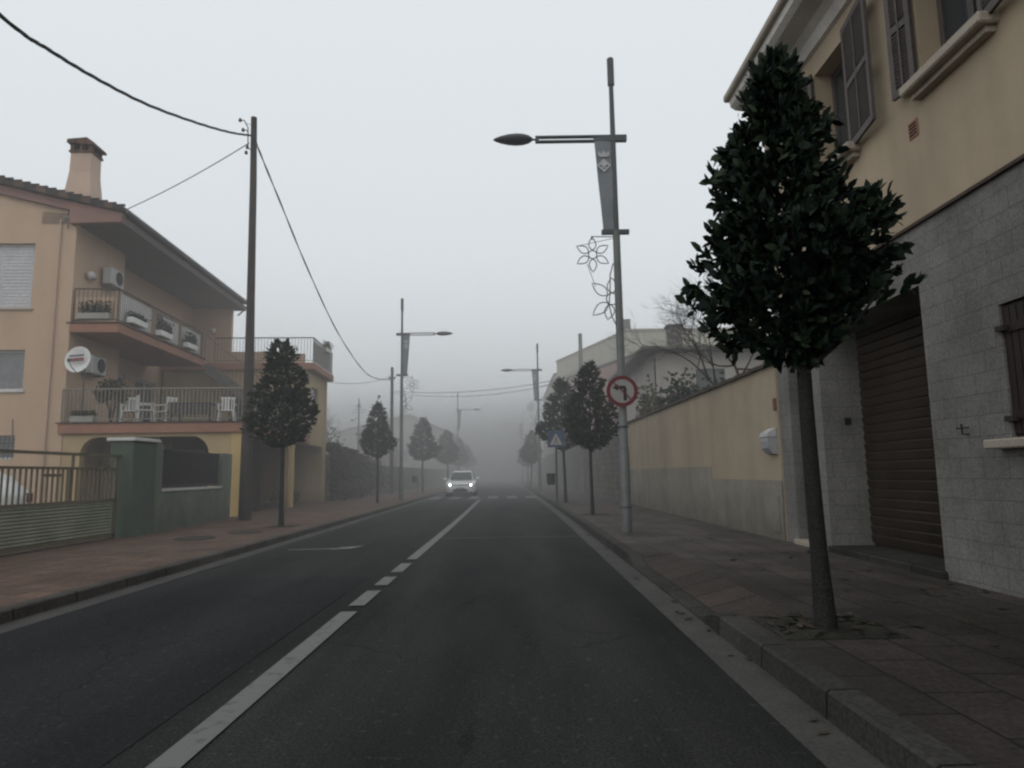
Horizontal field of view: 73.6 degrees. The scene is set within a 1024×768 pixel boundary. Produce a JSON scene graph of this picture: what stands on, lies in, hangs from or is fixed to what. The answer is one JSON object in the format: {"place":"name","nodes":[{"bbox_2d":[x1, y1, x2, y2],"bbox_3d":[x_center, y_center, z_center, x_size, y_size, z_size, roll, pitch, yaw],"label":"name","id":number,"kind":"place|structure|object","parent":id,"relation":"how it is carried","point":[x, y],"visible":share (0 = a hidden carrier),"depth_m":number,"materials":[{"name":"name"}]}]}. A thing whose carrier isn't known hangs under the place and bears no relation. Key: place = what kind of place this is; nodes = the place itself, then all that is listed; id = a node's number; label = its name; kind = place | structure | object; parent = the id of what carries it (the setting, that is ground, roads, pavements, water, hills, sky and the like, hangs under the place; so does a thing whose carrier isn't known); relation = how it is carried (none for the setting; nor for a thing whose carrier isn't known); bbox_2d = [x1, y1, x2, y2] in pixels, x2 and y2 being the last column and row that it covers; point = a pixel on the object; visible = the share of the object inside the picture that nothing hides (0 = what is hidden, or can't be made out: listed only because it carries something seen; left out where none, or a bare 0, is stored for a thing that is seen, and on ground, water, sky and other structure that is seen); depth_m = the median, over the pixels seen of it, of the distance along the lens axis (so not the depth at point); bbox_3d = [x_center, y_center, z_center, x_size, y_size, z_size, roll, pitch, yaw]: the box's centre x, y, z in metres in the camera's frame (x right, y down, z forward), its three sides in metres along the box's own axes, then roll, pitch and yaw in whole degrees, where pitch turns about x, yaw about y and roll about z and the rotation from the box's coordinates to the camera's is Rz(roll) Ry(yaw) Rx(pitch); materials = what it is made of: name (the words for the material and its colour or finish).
{"place":"outdoors","nodes":[
{"label":"outdoors","id":0,"kind":"place"},
{"bbox_2d":[0,478,488,607],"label":"pavement","id":1,"kind":"structure","parent":0,"point":[30,575],"depth_m":11.71,"materials":[{"name":"tile"}]},
{"bbox_2d":[0,538,114,556],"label":"gate rail","id":2,"kind":"object","parent":1,"relation":"on","point":[54,547],"visible":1,"depth_m":12.06,"materials":[{"name":"metal"}]},
{"bbox_2d":[0,449,121,553],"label":"sliding gate","id":3,"kind":"structure","parent":2,"relation":"on","point":[30,525],"depth_m":12.20,"materials":[{"name":"metal"}]},
{"bbox_2d":[173,536,215,539],"bbox_3d":[-6.305,3.067,13.629,0.780,0.016,0.780,-1,-7,0],"label":"manhole cover","id":4,"kind":"object","parent":1,"relation":"on","point":[197,538],"visible":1,"depth_m":13.55,"materials":[{"name":"metal"}]},
{"bbox_2d":[229,531,262,533],"bbox_3d":[-5.803,3.228,14.918,0.700,0.016,0.700,-1,-7,0],"label":"manhole cover","id":5,"kind":"object","parent":1,"relation":"on","point":[242,532],"visible":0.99,"depth_m":14.82,"materials":[{"name":"metal"}]},
{"bbox_2d":[238,116,256,519],"bbox_3d":[-7.862,-2.100,20.160,0.780,12.203,0.351,-1,-7,0],"label":"telephone pole","id":6,"kind":"object","parent":1,"relation":"on","point":[245,495],"visible":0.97,"depth_m":19.97,"materials":[{"name":"brown wood"}]},
{"bbox_2d":[0,13,251,136],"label":"overhead cable","id":7,"kind":"object","parent":6,"relation":"hanging from","point":[27,36],"visible":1,"depth_m":13.04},
{"bbox_2d":[128,143,248,208],"bbox_3d":[-10.822,-6.564,22.163,6.490,1.025,0.028,-5,-8,27],"label":"overhead cable","id":8,"kind":"object","parent":6,"relation":"hanging from","point":[191,176],"visible":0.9,"depth_m":21.85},
{"bbox_2d":[262,525,299,527],"bbox_3d":[-5.575,3.439,16.604,0.750,0.017,0.800,-1,-7,0],"label":"soil bed","id":9,"kind":"object","parent":1,"relation":"on","point":[274,526],"visible":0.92,"depth_m":16.42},
{"bbox_2d":[239,338,320,525],"bbox_3d":[-5.667,1.149,16.725,1.960,4.673,2.053,0,-6,-15],"label":"evergreen tree","id":10,"kind":"object","parent":9,"relation":"on","point":[296,399],"visible":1,"depth_m":16.65,"materials":[{"name":"green plant"}]},
{"bbox_2d":[358,395,398,502],"bbox_3d":[-5.937,2.854,30.295,1.762,4.826,1.859,-1,-7,1],"label":"evergreen tree","id":11,"kind":"object","parent":1,"relation":"on","point":[381,447],"visible":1,"depth_m":30.25,"materials":[{"name":"green plant"}]},
{"bbox_2d":[389,367,395,493],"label":"telephone pole","id":12,"kind":"object","parent":1,"relation":"on","point":[393,377],"visible":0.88,"depth_m":44.98,"materials":[{"name":"brown wood"}]},
{"bbox_2d":[257,144,391,379],"bbox_3d":[-7.973,-3.539,33.179,0.164,4.743,25.063,-1,-7,0],"label":"overhead cable","id":13,"kind":"object","parent":12,"relation":"hanging from","point":[304,260],"visible":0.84,"depth_m":25.89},
{"bbox_2d":[394,376,573,392],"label":"overhead cable","id":14,"kind":"object","parent":12,"relation":"hanging from","point":[472,391],"visible":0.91,"depth_m":42.84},
{"bbox_2d":[397,379,572,396],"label":"overhead cable","id":15,"kind":"object","parent":12,"relation":"hanging from","point":[476,395],"visible":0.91,"depth_m":43.03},
{"bbox_2d":[396,298,452,500],"bbox_3d":[-4.241,0.664,33.204,2.780,9.910,0.357,-1,-7,0],"label":"street lamp","id":16,"kind":"object","parent":1,"relation":"on","point":[440,333],"visible":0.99,"depth_m":33.18,"materials":[{"name":"grey metal"}]},
{"bbox_2d":[403,335,409,373],"bbox_3d":[-5.159,-1.433,33.438,0.355,1.915,0.039,-1,-7,0],"label":"banner","id":17,"kind":"object","parent":16,"relation":"on","point":[406,340],"visible":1,"depth_m":33.46,"materials":[{"name":"grey fabric"}]},
{"bbox_2d":[403,377,417,413],"bbox_3d":[-4.938,0.619,33.191,0.832,1.966,0.023,-1,-7,0],"label":"flower light frame","id":18,"kind":"object","parent":16,"relation":"attached to","point":[409,397],"visible":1,"depth_m":33.23,"materials":[{"name":"metal"}]},
{"bbox_2d":[406,417,442,492],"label":"evergreen tree","id":19,"kind":"object","parent":1,"relation":"on","point":[424,426],"visible":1,"depth_m":46.62,"materials":[{"name":"green plant"}]},
{"bbox_2d":[432,430,461,480],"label":"evergreen tree","id":20,"kind":"object","parent":1,"relation":"on","point":[449,453],"visible":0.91,"depth_m":60.53,"materials":[{"name":"green plant"}]},
{"bbox_2d":[452,438,470,470],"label":"evergreen tree","id":21,"kind":"object","parent":1,"relation":"on","point":[464,453],"visible":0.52,"depth_m":73.49,"materials":[{"name":"green plant"}]},
{"bbox_2d":[456,445,477,470],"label":"evergreen tree","id":22,"kind":"object","parent":1,"relation":"on","point":[472,463],"visible":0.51,"depth_m":87.32,"materials":[{"name":"green plant"}]},
{"bbox_2d":[455,393,480,470],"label":"street lamp","id":23,"kind":"object","parent":1,"relation":"on","point":[457,409],"visible":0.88,"depth_m":72.97,"materials":[{"name":"grey metal"}]},
{"bbox_2d":[260,503,301,509],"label":"yard","id":24,"kind":"structure","parent":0,"point":[267,505],"depth_m":29.64,"materials":[{"name":"concrete"}]},
{"bbox_2d":[0,472,32,507],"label":"parked car","id":25,"kind":"object","parent":24,"relation":"on","point":[10,491],"visible":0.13,"depth_m":15.82,"materials":[{"name":"white paint"}]},
{"bbox_2d":[265,489,300,503],"bbox_3d":[-9.738,4.839,29.303,1.568,0.792,1.321,-1,-7,0],"label":"shrub","id":26,"kind":"object","parent":24,"relation":"on","point":[277,498],"visible":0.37,"depth_m":29.17,"materials":[{"name":"green plant"}]},
{"bbox_2d":[0,0,776,474],"label":"sky","id":27,"kind":"structure","parent":0,"point":[378,121],"materials":[{"name":"grey"}]},
{"bbox_2d":[334,414,463,473],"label":"gabled house","id":28,"kind":"structure","parent":0,"point":[348,435],"depth_m":89.84,"materials":[{"name":"ceramic"}]},
{"bbox_2d":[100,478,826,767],"bbox_3d":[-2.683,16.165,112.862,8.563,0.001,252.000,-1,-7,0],"label":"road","id":29,"kind":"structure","parent":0,"point":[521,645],"depth_m":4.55,"materials":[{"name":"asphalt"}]},
{"bbox_2d":[0,577,366,767],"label":"road patch","id":30,"kind":"object","parent":29,"relation":"on","point":[98,685],"visible":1,"depth_m":5.04,"materials":[{"name":"asphalt"}]},
{"bbox_2d":[0,478,491,633],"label":"gutter","id":31,"kind":"object","parent":29,"relation":"on","point":[24,621],"visible":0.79,"depth_m":8.51,"materials":[{"name":"concrete"}]},
{"bbox_2d":[146,499,480,767],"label":"line","id":32,"kind":"object","parent":29,"relation":"on","point":[186,748],"visible":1,"depth_m":4.23,"materials":[{"name":"white paint"}]},
{"bbox_2d":[294,545,364,549],"bbox_3d":[-3.309,2.977,12.392,1.407,0.001,0.420,3,-8,-24],"label":"road arrow","id":33,"kind":"object","parent":29,"relation":"on","point":[333,548],"visible":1,"depth_m":12.38,"materials":[{"name":"paint"}]},
{"bbox_2d":[443,471,479,496],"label":"oncoming car","id":34,"kind":"object","parent":29,"relation":"on","point":[461,482],"visible":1,"depth_m":40.85,"materials":[{"name":"white paint"}]},
{"bbox_2d":[431,496,536,498],"bbox_3d":[-1.600,6.391,38.600,5.902,0.001,3.800,-1,-7,0],"label":"zebra crossing","id":35,"kind":"object","parent":29,"relation":"on","point":[477,497],"visible":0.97,"depth_m":38.48,"materials":[{"name":"white paint"}]},
{"bbox_2d":[511,478,887,767],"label":"gutter","id":36,"kind":"object","parent":29,"relation":"on","point":[793,714],"visible":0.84,"depth_m":4.24,"materials":[{"name":"concrete"}]},
{"bbox_2d":[542,373,558,456],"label":"house","id":37,"kind":"structure","parent":0,"point":[548,451],"depth_m":74.64,"materials":[{"name":"paint"}]},
{"bbox_2d":[476,475,827,767],"bbox_3d":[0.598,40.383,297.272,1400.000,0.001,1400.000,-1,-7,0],"label":"ground","id":38,"kind":"structure","parent":0,"point":[497,476],"depth_m":297.66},
{"bbox_2d":[0,137,333,516],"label":"house","id":39,"kind":"structure","parent":38,"relation":"on","point":[56,246],"depth_m":22.36,"materials":[{"name":"paint"}]},
{"bbox_2d":[0,436,14,459],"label":"window","id":40,"kind":"structure","parent":39,"relation":"in","point":[5,441],"depth_m":21.20,"materials":[{"name":"white glass"}]},
{"bbox_2d":[0,351,24,392],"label":"window","id":41,"kind":"structure","parent":39,"relation":"in","point":[11,362],"depth_m":21.52,"materials":[{"name":"white glass"}]},
{"bbox_2d":[0,245,34,309],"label":"window","id":42,"kind":"structure","parent":39,"relation":"in","point":[16,261],"depth_m":21.91,"materials":[{"name":"plastic"}]},
{"bbox_2d":[65,347,90,415],"bbox_3d":[-13.517,-0.031,21.150,0.661,2.322,0.619,-8,-10,42],"label":"satellite dish","id":43,"kind":"object","parent":39,"relation":"attached to","point":[77,359],"visible":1,"depth_m":21.32,"materials":[{"name":"white metal"}]},
{"bbox_2d":[68,410,97,421],"bbox_3d":[-13.329,0.994,21.323,0.790,0.409,0.488,0,-7,-3],"label":"planter","id":44,"kind":"object","parent":39,"relation":"on","point":[78,417],"visible":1,"depth_m":21.19,"materials":[{"name":"white ceramic"}]},
{"bbox_2d":[82,355,105,377],"bbox_3d":[-13.777,-0.572,22.598,0.372,0.640,0.840,0,-7,-3],"label":"air conditioner","id":45,"kind":"object","parent":39,"relation":"attached to","point":[96,367],"visible":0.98,"depth_m":22.49,"materials":[{"name":"white metal"}]},
{"bbox_2d":[77,300,111,319],"bbox_3d":[-13.227,-2.360,21.706,1.022,0.637,0.503,0,-7,-3],"label":"planter","id":46,"kind":"object","parent":39,"relation":"on","point":[104,314],"visible":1,"depth_m":21.64,"materials":[{"name":"plastic"}]},
{"bbox_2d":[92,378,130,421],"bbox_3d":[-12.941,0.561,22.156,1.042,1.565,1.003,-5,-9,32],"label":"potted plant","id":47,"kind":"object","parent":39,"relation":"on","point":[112,382],"visible":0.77,"depth_m":22.02,"materials":[{"name":"green plant"}]},
{"bbox_2d":[102,267,123,290],"bbox_3d":[-13.867,-3.640,23.806,0.372,0.640,0.840,0,-7,-3],"label":"air conditioner","id":48,"kind":"object","parent":39,"relation":"attached to","point":[113,277],"visible":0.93,"depth_m":23.53,"materials":[{"name":"white metal"}]},
{"bbox_2d":[115,374,123,421],"bbox_3d":[-15.061,0.671,25.696,0.070,2.200,1.600,0,-7,-3],"label":"balcony door","id":49,"kind":"structure","parent":39,"relation":"in","point":[120,377],"depth_m":26.30,"materials":[{"name":"grey glass"}]},
{"bbox_2d":[119,397,141,421],"bbox_3d":[-12.325,0.860,22.134,0.540,0.903,0.551,2,-8,-20],"label":"plastic chair","id":50,"kind":"object","parent":39,"relation":"on","point":[129,411],"visible":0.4,"depth_m":22.27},
{"bbox_2d":[125,311,151,328],"bbox_3d":[-12.395,-2.149,22.775,0.551,0.433,1.076,0,-7,-3],"label":"planter","id":51,"kind":"object","parent":39,"relation":"on","point":[138,320],"visible":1,"depth_m":22.57,"materials":[{"name":"plastic"}]},
{"bbox_2d":[133,379,154,421],"bbox_3d":[-15.196,0.998,28.171,0.070,2.200,1.800,0,-7,-3],"label":"balcony door","id":52,"kind":"structure","parent":39,"relation":"in","point":[138,384],"depth_m":28.42,"materials":[{"name":"grey glass"}]},
{"bbox_2d":[133,395,155,421],"bbox_3d":[-11.765,0.830,21.966,0.551,0.903,0.540,5,-10,-39],"label":"plastic chair","id":53,"kind":"object","parent":39,"relation":"on","point":[137,405],"visible":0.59,"depth_m":21.88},
{"bbox_2d":[153,397,177,421],"bbox_3d":[-11.395,0.898,22.533,0.551,0.903,0.540,-3,-8,16],"label":"plastic chair","id":54,"kind":"object","parent":39,"relation":"on","point":[168,401],"visible":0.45,"depth_m":22.36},
{"bbox_2d":[155,318,175,339],"bbox_3d":[-12.572,-1.990,24.771,0.521,0.641,0.969,0,-7,-3],"label":"planter","id":55,"kind":"object","parent":39,"relation":"on","point":[163,332],"visible":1,"depth_m":24.61,"materials":[{"name":"white plastic"}]},
{"bbox_2d":[166,449,204,488],"bbox_3d":[-11.118,3.322,23.289,1.200,2.200,0.100,0,-7,-3],"label":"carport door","id":56,"kind":"structure","parent":39,"relation":"in","point":[195,450],"depth_m":23.38,"materials":[{"name":"grey metal"}]},
{"bbox_2d":[182,332,197,350],"bbox_3d":[-12.684,-1.699,27.046,0.456,0.660,0.988,0,-7,-3],"label":"planter","id":57,"kind":"object","parent":39,"relation":"on","point":[188,342],"visible":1,"depth_m":26.87,"materials":[{"name":"plastic"}]},
{"bbox_2d":[168,402,218,420],"bbox_3d":[-10.500,0.993,22.670,1.400,0.720,0.800,0,-7,-3],"label":"terrace table","id":58,"kind":"object","parent":39,"relation":"on","point":[190,409],"visible":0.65,"depth_m":22.31,"materials":[{"name":"plastic"}]},
{"bbox_2d":[217,397,236,420],"bbox_3d":[-9.337,0.857,22.448,0.540,0.903,0.551,1,-8,-15],"label":"plastic chair","id":59,"kind":"object","parent":39,"relation":"on","point":[228,410],"visible":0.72,"depth_m":22.63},
{"bbox_2d":[229,387,315,425],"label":"wing window","id":60,"kind":"structure","parent":39,"relation":"in","point":[313,392],"depth_m":29.84,"materials":[{"name":"grey glass"}]},
{"bbox_2d":[321,340,333,354],"bbox_3d":[-8.867,-1.785,33.025,0.579,0.594,0.986,0,-7,-3],"label":"planter","id":61,"kind":"object","parent":39,"relation":"on","point":[327,345],"visible":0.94,"depth_m":32.83,"materials":[{"name":"white ceramic"}]},
{"bbox_2d":[107,437,231,537],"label":"green wall","id":62,"kind":"structure","parent":38,"relation":"on","point":[148,471],"depth_m":15.79,"materials":[{"name":"paint"}]},
{"bbox_2d":[0,478,490,623],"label":"kerb","id":63,"kind":"structure","parent":38,"relation":"on","point":[13,612],"depth_m":8.82,"materials":[{"name":"concrete"}]},
{"bbox_2d":[326,427,344,454],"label":"shrub","id":64,"kind":"object","parent":38,"relation":"on","point":[330,438],"visible":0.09,"depth_m":53.52,"materials":[{"name":"green plant"}]},
{"bbox_2d":[326,408,344,454],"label":"bare tree","id":65,"kind":"object","parent":38,"relation":"on","point":[330,425],"visible":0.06,"depth_m":51.52,"materials":[{"name":"brown plant"}]},
{"bbox_2d":[351,398,365,452],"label":"antenna mast","id":66,"kind":"object","parent":38,"relation":"on","point":[358,409],"visible":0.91,"depth_m":56.13,"materials":[{"name":"grey metal"}]},
{"bbox_2d":[355,433,399,466],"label":"garden shed","id":67,"kind":"structure","parent":38,"relation":"on","point":[384,459],"depth_m":55.82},
{"bbox_2d":[325,455,461,500],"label":"garden wall","id":68,"kind":"structure","parent":38,"relation":"on","point":[433,477],"depth_m":55.54,"materials":[{"name":"concrete"}]},
{"bbox_2d":[326,442,398,500],"bbox_3d":[-8.887,5.504,42.407,1.304,3.054,18.895,-1,-7,0],"label":"ivy","id":69,"kind":"object","parent":68,"relation":"attached to","point":[351,465],"visible":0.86,"depth_m":35.97,"materials":[{"name":"green plant"}]},
{"bbox_2d":[532,429,620,501],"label":"stone wall","id":70,"kind":"structure","parent":38,"relation":"on","point":[606,471],"depth_m":35.48,"materials":[{"name":"grey stone"}]},
{"bbox_2d":[567,354,631,431],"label":"pink house","id":71,"kind":"structure","parent":38,"relation":"on","point":[608,370],"depth_m":44.36,"materials":[{"name":"paint"}]},
{"bbox_2d":[636,374,663,416],"bbox_3d":[5.031,1.982,24.535,1.468,4.758,1.966,-1,-7,0],"label":"shrub","id":72,"kind":"object","parent":38,"relation":"on","point":[646,402],"visible":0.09,"depth_m":24.66,"materials":[{"name":"green plant"}]},
{"bbox_2d":[555,319,770,444],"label":"pale house","id":73,"kind":"structure","parent":38,"relation":"on","point":[599,352],"depth_m":45.81,"materials":[{"name":"paint"}]},
{"bbox_2d":[653,367,699,410],"bbox_3d":[5.393,1.703,21.456,2.179,4.501,2.315,-1,-7,0],"label":"shrub","id":74,"kind":"object","parent":38,"relation":"on","point":[684,393],"visible":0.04,"depth_m":21.45,"materials":[{"name":"green plant"}]},
{"bbox_2d":[604,258,772,384],"bbox_3d":[4.643,-1.198,15.408,5.175,3.900,2.901,-1,-7,0],"label":"bare tree","id":75,"kind":"object","parent":38,"relation":"on","point":[696,345],"visible":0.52,"depth_m":15.44,"materials":[{"name":"brown plant"}]},
{"bbox_2d":[627,364,787,540],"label":"boundary wall","id":76,"kind":"structure","parent":38,"relation":"on","point":[700,455],"depth_m":14.64,"materials":[{"name":"paint"}]},
{"bbox_2d":[759,428,777,454],"bbox_3d":[4.356,0.976,11.634,0.172,0.445,0.360,-1,-7,0],"label":"meter box","id":77,"kind":"object","parent":76,"relation":"attached to","point":[768,442],"visible":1,"depth_m":11.48,"materials":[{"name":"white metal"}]},
{"bbox_2d":[692,371,724,392],"bbox_3d":[5.488,1.587,18.552,1.668,3.974,2.252,-1,-7,0],"label":"shrub","id":78,"kind":"object","parent":38,"relation":"on","point":[708,385],"depth_m":18.77,"materials":[{"name":"green plant"}]},
{"bbox_2d":[511,477,980,767],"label":"kerb","id":79,"kind":"structure","parent":38,"relation":"on","point":[888,738],"depth_m":3.76,"materials":[{"name":"concrete"}]},
{"bbox_2d":[547,429,564,503],"bbox_3d":[1.676,3.124,25.792,0.640,2.870,0.108,-1,-7,0],"label":"crossing sign","id":80,"kind":"object","parent":79,"relation":"on","point":[555,438],"visible":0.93,"depth_m":25.87,"materials":[{"name":"blue metal"}]},
{"bbox_2d":[546,473,555,484],"bbox_3d":[1.479,3.968,25.901,0.349,1.190,0.349,-7,-10,41],"label":"litter bin","id":81,"kind":"object","parent":80,"relation":"attached to","point":[551,477],"visible":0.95,"depth_m":25.82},
{"bbox_2d":[608,324,769,420],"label":"flat roof house","id":82,"kind":"structure","parent":0,"point":[655,370],"depth_m":28.37,"materials":[{"name":"paint"}]},
{"bbox_2d":[696,369,723,389],"bbox_3d":[8.201,-0.024,28.404,1.200,1.200,0.050,-1,-7,0],"label":"window","id":83,"kind":"structure","parent":82,"relation":"in","point":[702,383],"depth_m":28.41,"materials":[{"name":"grey glass"}]},
{"bbox_2d":[512,477,1023,767],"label":"pavement","id":84,"kind":"structure","parent":0,"point":[946,675],"depth_m":5.05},
{"bbox_2d":[501,343,541,490],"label":"street lamp","id":85,"kind":"object","parent":84,"relation":"on","point":[539,448],"visible":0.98,"depth_m":45.62,"materials":[{"name":"grey metal"}]},
{"bbox_2d":[532,371,537,398],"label":"banner","id":86,"kind":"object","parent":85,"relation":"on","point":[534,375],"visible":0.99,"depth_m":45.86,"materials":[{"name":"grey fabric"}]},
{"bbox_2d":[516,445,535,484],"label":"evergreen tree","id":87,"kind":"object","parent":84,"relation":"on","point":[523,463],"visible":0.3,"depth_m":71.24,"materials":[{"name":"green plant"}]},
{"bbox_2d":[518,429,543,487],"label":"evergreen tree","id":88,"kind":"object","parent":84,"relation":"on","point":[531,457],"visible":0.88,"depth_m":55.47,"materials":[{"name":"green plant"}]},
{"bbox_2d":[493,57,631,532],"bbox_3d":[1.041,-1.982,13.874,2.780,9.910,0.357,-1,-7,0],"label":"street lamp","id":89,"kind":"object","parent":84,"relation":"on","point":[520,139],"visible":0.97,"depth_m":13.90,"materials":[{"name":"grey metal"}]},
{"bbox_2d":[576,236,615,324],"bbox_3d":[1.736,-2.047,13.861,0.832,1.965,0.023,-1,-7,0],"label":"flower light frame","id":90,"kind":"object","parent":89,"relation":"attached to","point":[588,256],"visible":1,"depth_m":13.89,"materials":[{"name":"metal"}]},
{"bbox_2d":[594,141,613,228],"bbox_3d":[1.897,-4.105,14.108,0.355,1.915,0.039,-1,-7,0],"label":"banner","id":91,"kind":"object","parent":89,"relation":"on","point":[604,163],"visible":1,"depth_m":14.13,"materials":[{"name":"grey fabric"}]},
{"bbox_2d":[606,375,637,406],"bbox_3d":[2.162,0.145,13.488,0.620,0.620,0.128,-1,-7,0],"label":"traffic sign","id":92,"kind":"object","parent":89,"relation":"attached to","point":[621,390],"visible":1,"depth_m":13.43,"materials":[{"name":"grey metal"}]},
{"bbox_2d":[576,333,585,492],"bbox_3d":[4.006,1.710,39.607,0.420,9.400,0.340,-1,-7,0],"label":"utility pole","id":93,"kind":"object","parent":84,"relation":"on","point":[582,458],"visible":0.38,"depth_m":39.18,"materials":[{"name":"grey concrete"}]},
{"bbox_2d":[580,513,609,515],"bbox_3d":[2.294,3.592,18.889,0.810,0.018,0.800,-1,-7,0],"label":"soil bed","id":94,"kind":"object","parent":84,"relation":"on","point":[589,514],"visible":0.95,"depth_m":18.72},
{"bbox_2d":[560,359,618,513],"bbox_3d":[2.236,1.459,19.139,1.778,4.380,1.695,5,-10,-39],"label":"evergreen tree","id":95,"kind":"object","parent":94,"relation":"on","point":[597,414],"visible":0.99,"depth_m":19.02,"materials":[{"name":"green plant"}]},
{"bbox_2d":[640,552,791,613],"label":"garage ramp","id":96,"kind":"structure","parent":84,"relation":"on","point":[713,592],"depth_m":7.16,"materials":[{"name":"concrete"}]},
{"bbox_2d":[607,533,1009,733],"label":"fallen leaves","id":97,"kind":"object","parent":84,"relation":"on","point":[803,622],"visible":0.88,"depth_m":5.20,"materials":[{"name":"plant"}]},
{"bbox_2d":[748,615,911,639],"bbox_3d":[2.296,1.775,5.043,0.860,0.018,0.770,-1,-7,0],"label":"soil bed","id":98,"kind":"object","parent":84,"relation":"on","point":[841,631],"visible":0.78,"depth_m":4.89,"materials":[{"name":"soil"}]},
{"bbox_2d":[674,41,927,628],"bbox_3d":[2.214,-0.505,5.338,1.726,4.689,1.642,5,-9,-37],"label":"evergreen tree","id":99,"kind":"object","parent":98,"relation":"on","point":[833,269],"visible":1,"depth_m":5.15,"materials":[{"name":"green plant"}]},
{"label":"soil bed","id":100,"kind":"structure","parent":84,"relation":"on","visible":0},
{"bbox_2d":[534,376,584,501],"bbox_3d":[1.977,2.164,27.100,2.245,5.070,2.556,-2,-9,6],"label":"evergreen tree","id":101,"kind":"object","parent":100,"relation":"on","point":[560,386],"visible":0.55,"depth_m":27.05,"materials":[{"name":"green plant"}]},
{"bbox_2d":[723,0,1023,597],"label":"corner house","id":102,"kind":"structure","parent":0,"point":[918,398],"depth_m":7.45,"materials":[{"name":"paint"}]},
{"bbox_2d":[831,62,848,145],"bbox_3d":[4.707,-3.815,9.468,0.055,1.550,0.960,-1,-7,0],"label":"window","id":103,"kind":"structure","parent":102,"relation":"in","point":[837,78],"depth_m":9.82,"materials":[{"name":"grey glass"}]},
{"bbox_2d":[855,305,943,557],"bbox_3d":[5.085,0.615,8.563,0.090,3.160,2.560,-1,-7,0],"label":"garage door","id":104,"kind":"structure","parent":102,"relation":"in","point":[903,490],"depth_m":8.93,"materials":[{"name":"brown metal"}]},
{"bbox_2d":[936,0,976,46],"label":"window","id":105,"kind":"structure","parent":102,"relation":"in","point":[952,14],"depth_m":7.32,"materials":[{"name":"grey glass"}]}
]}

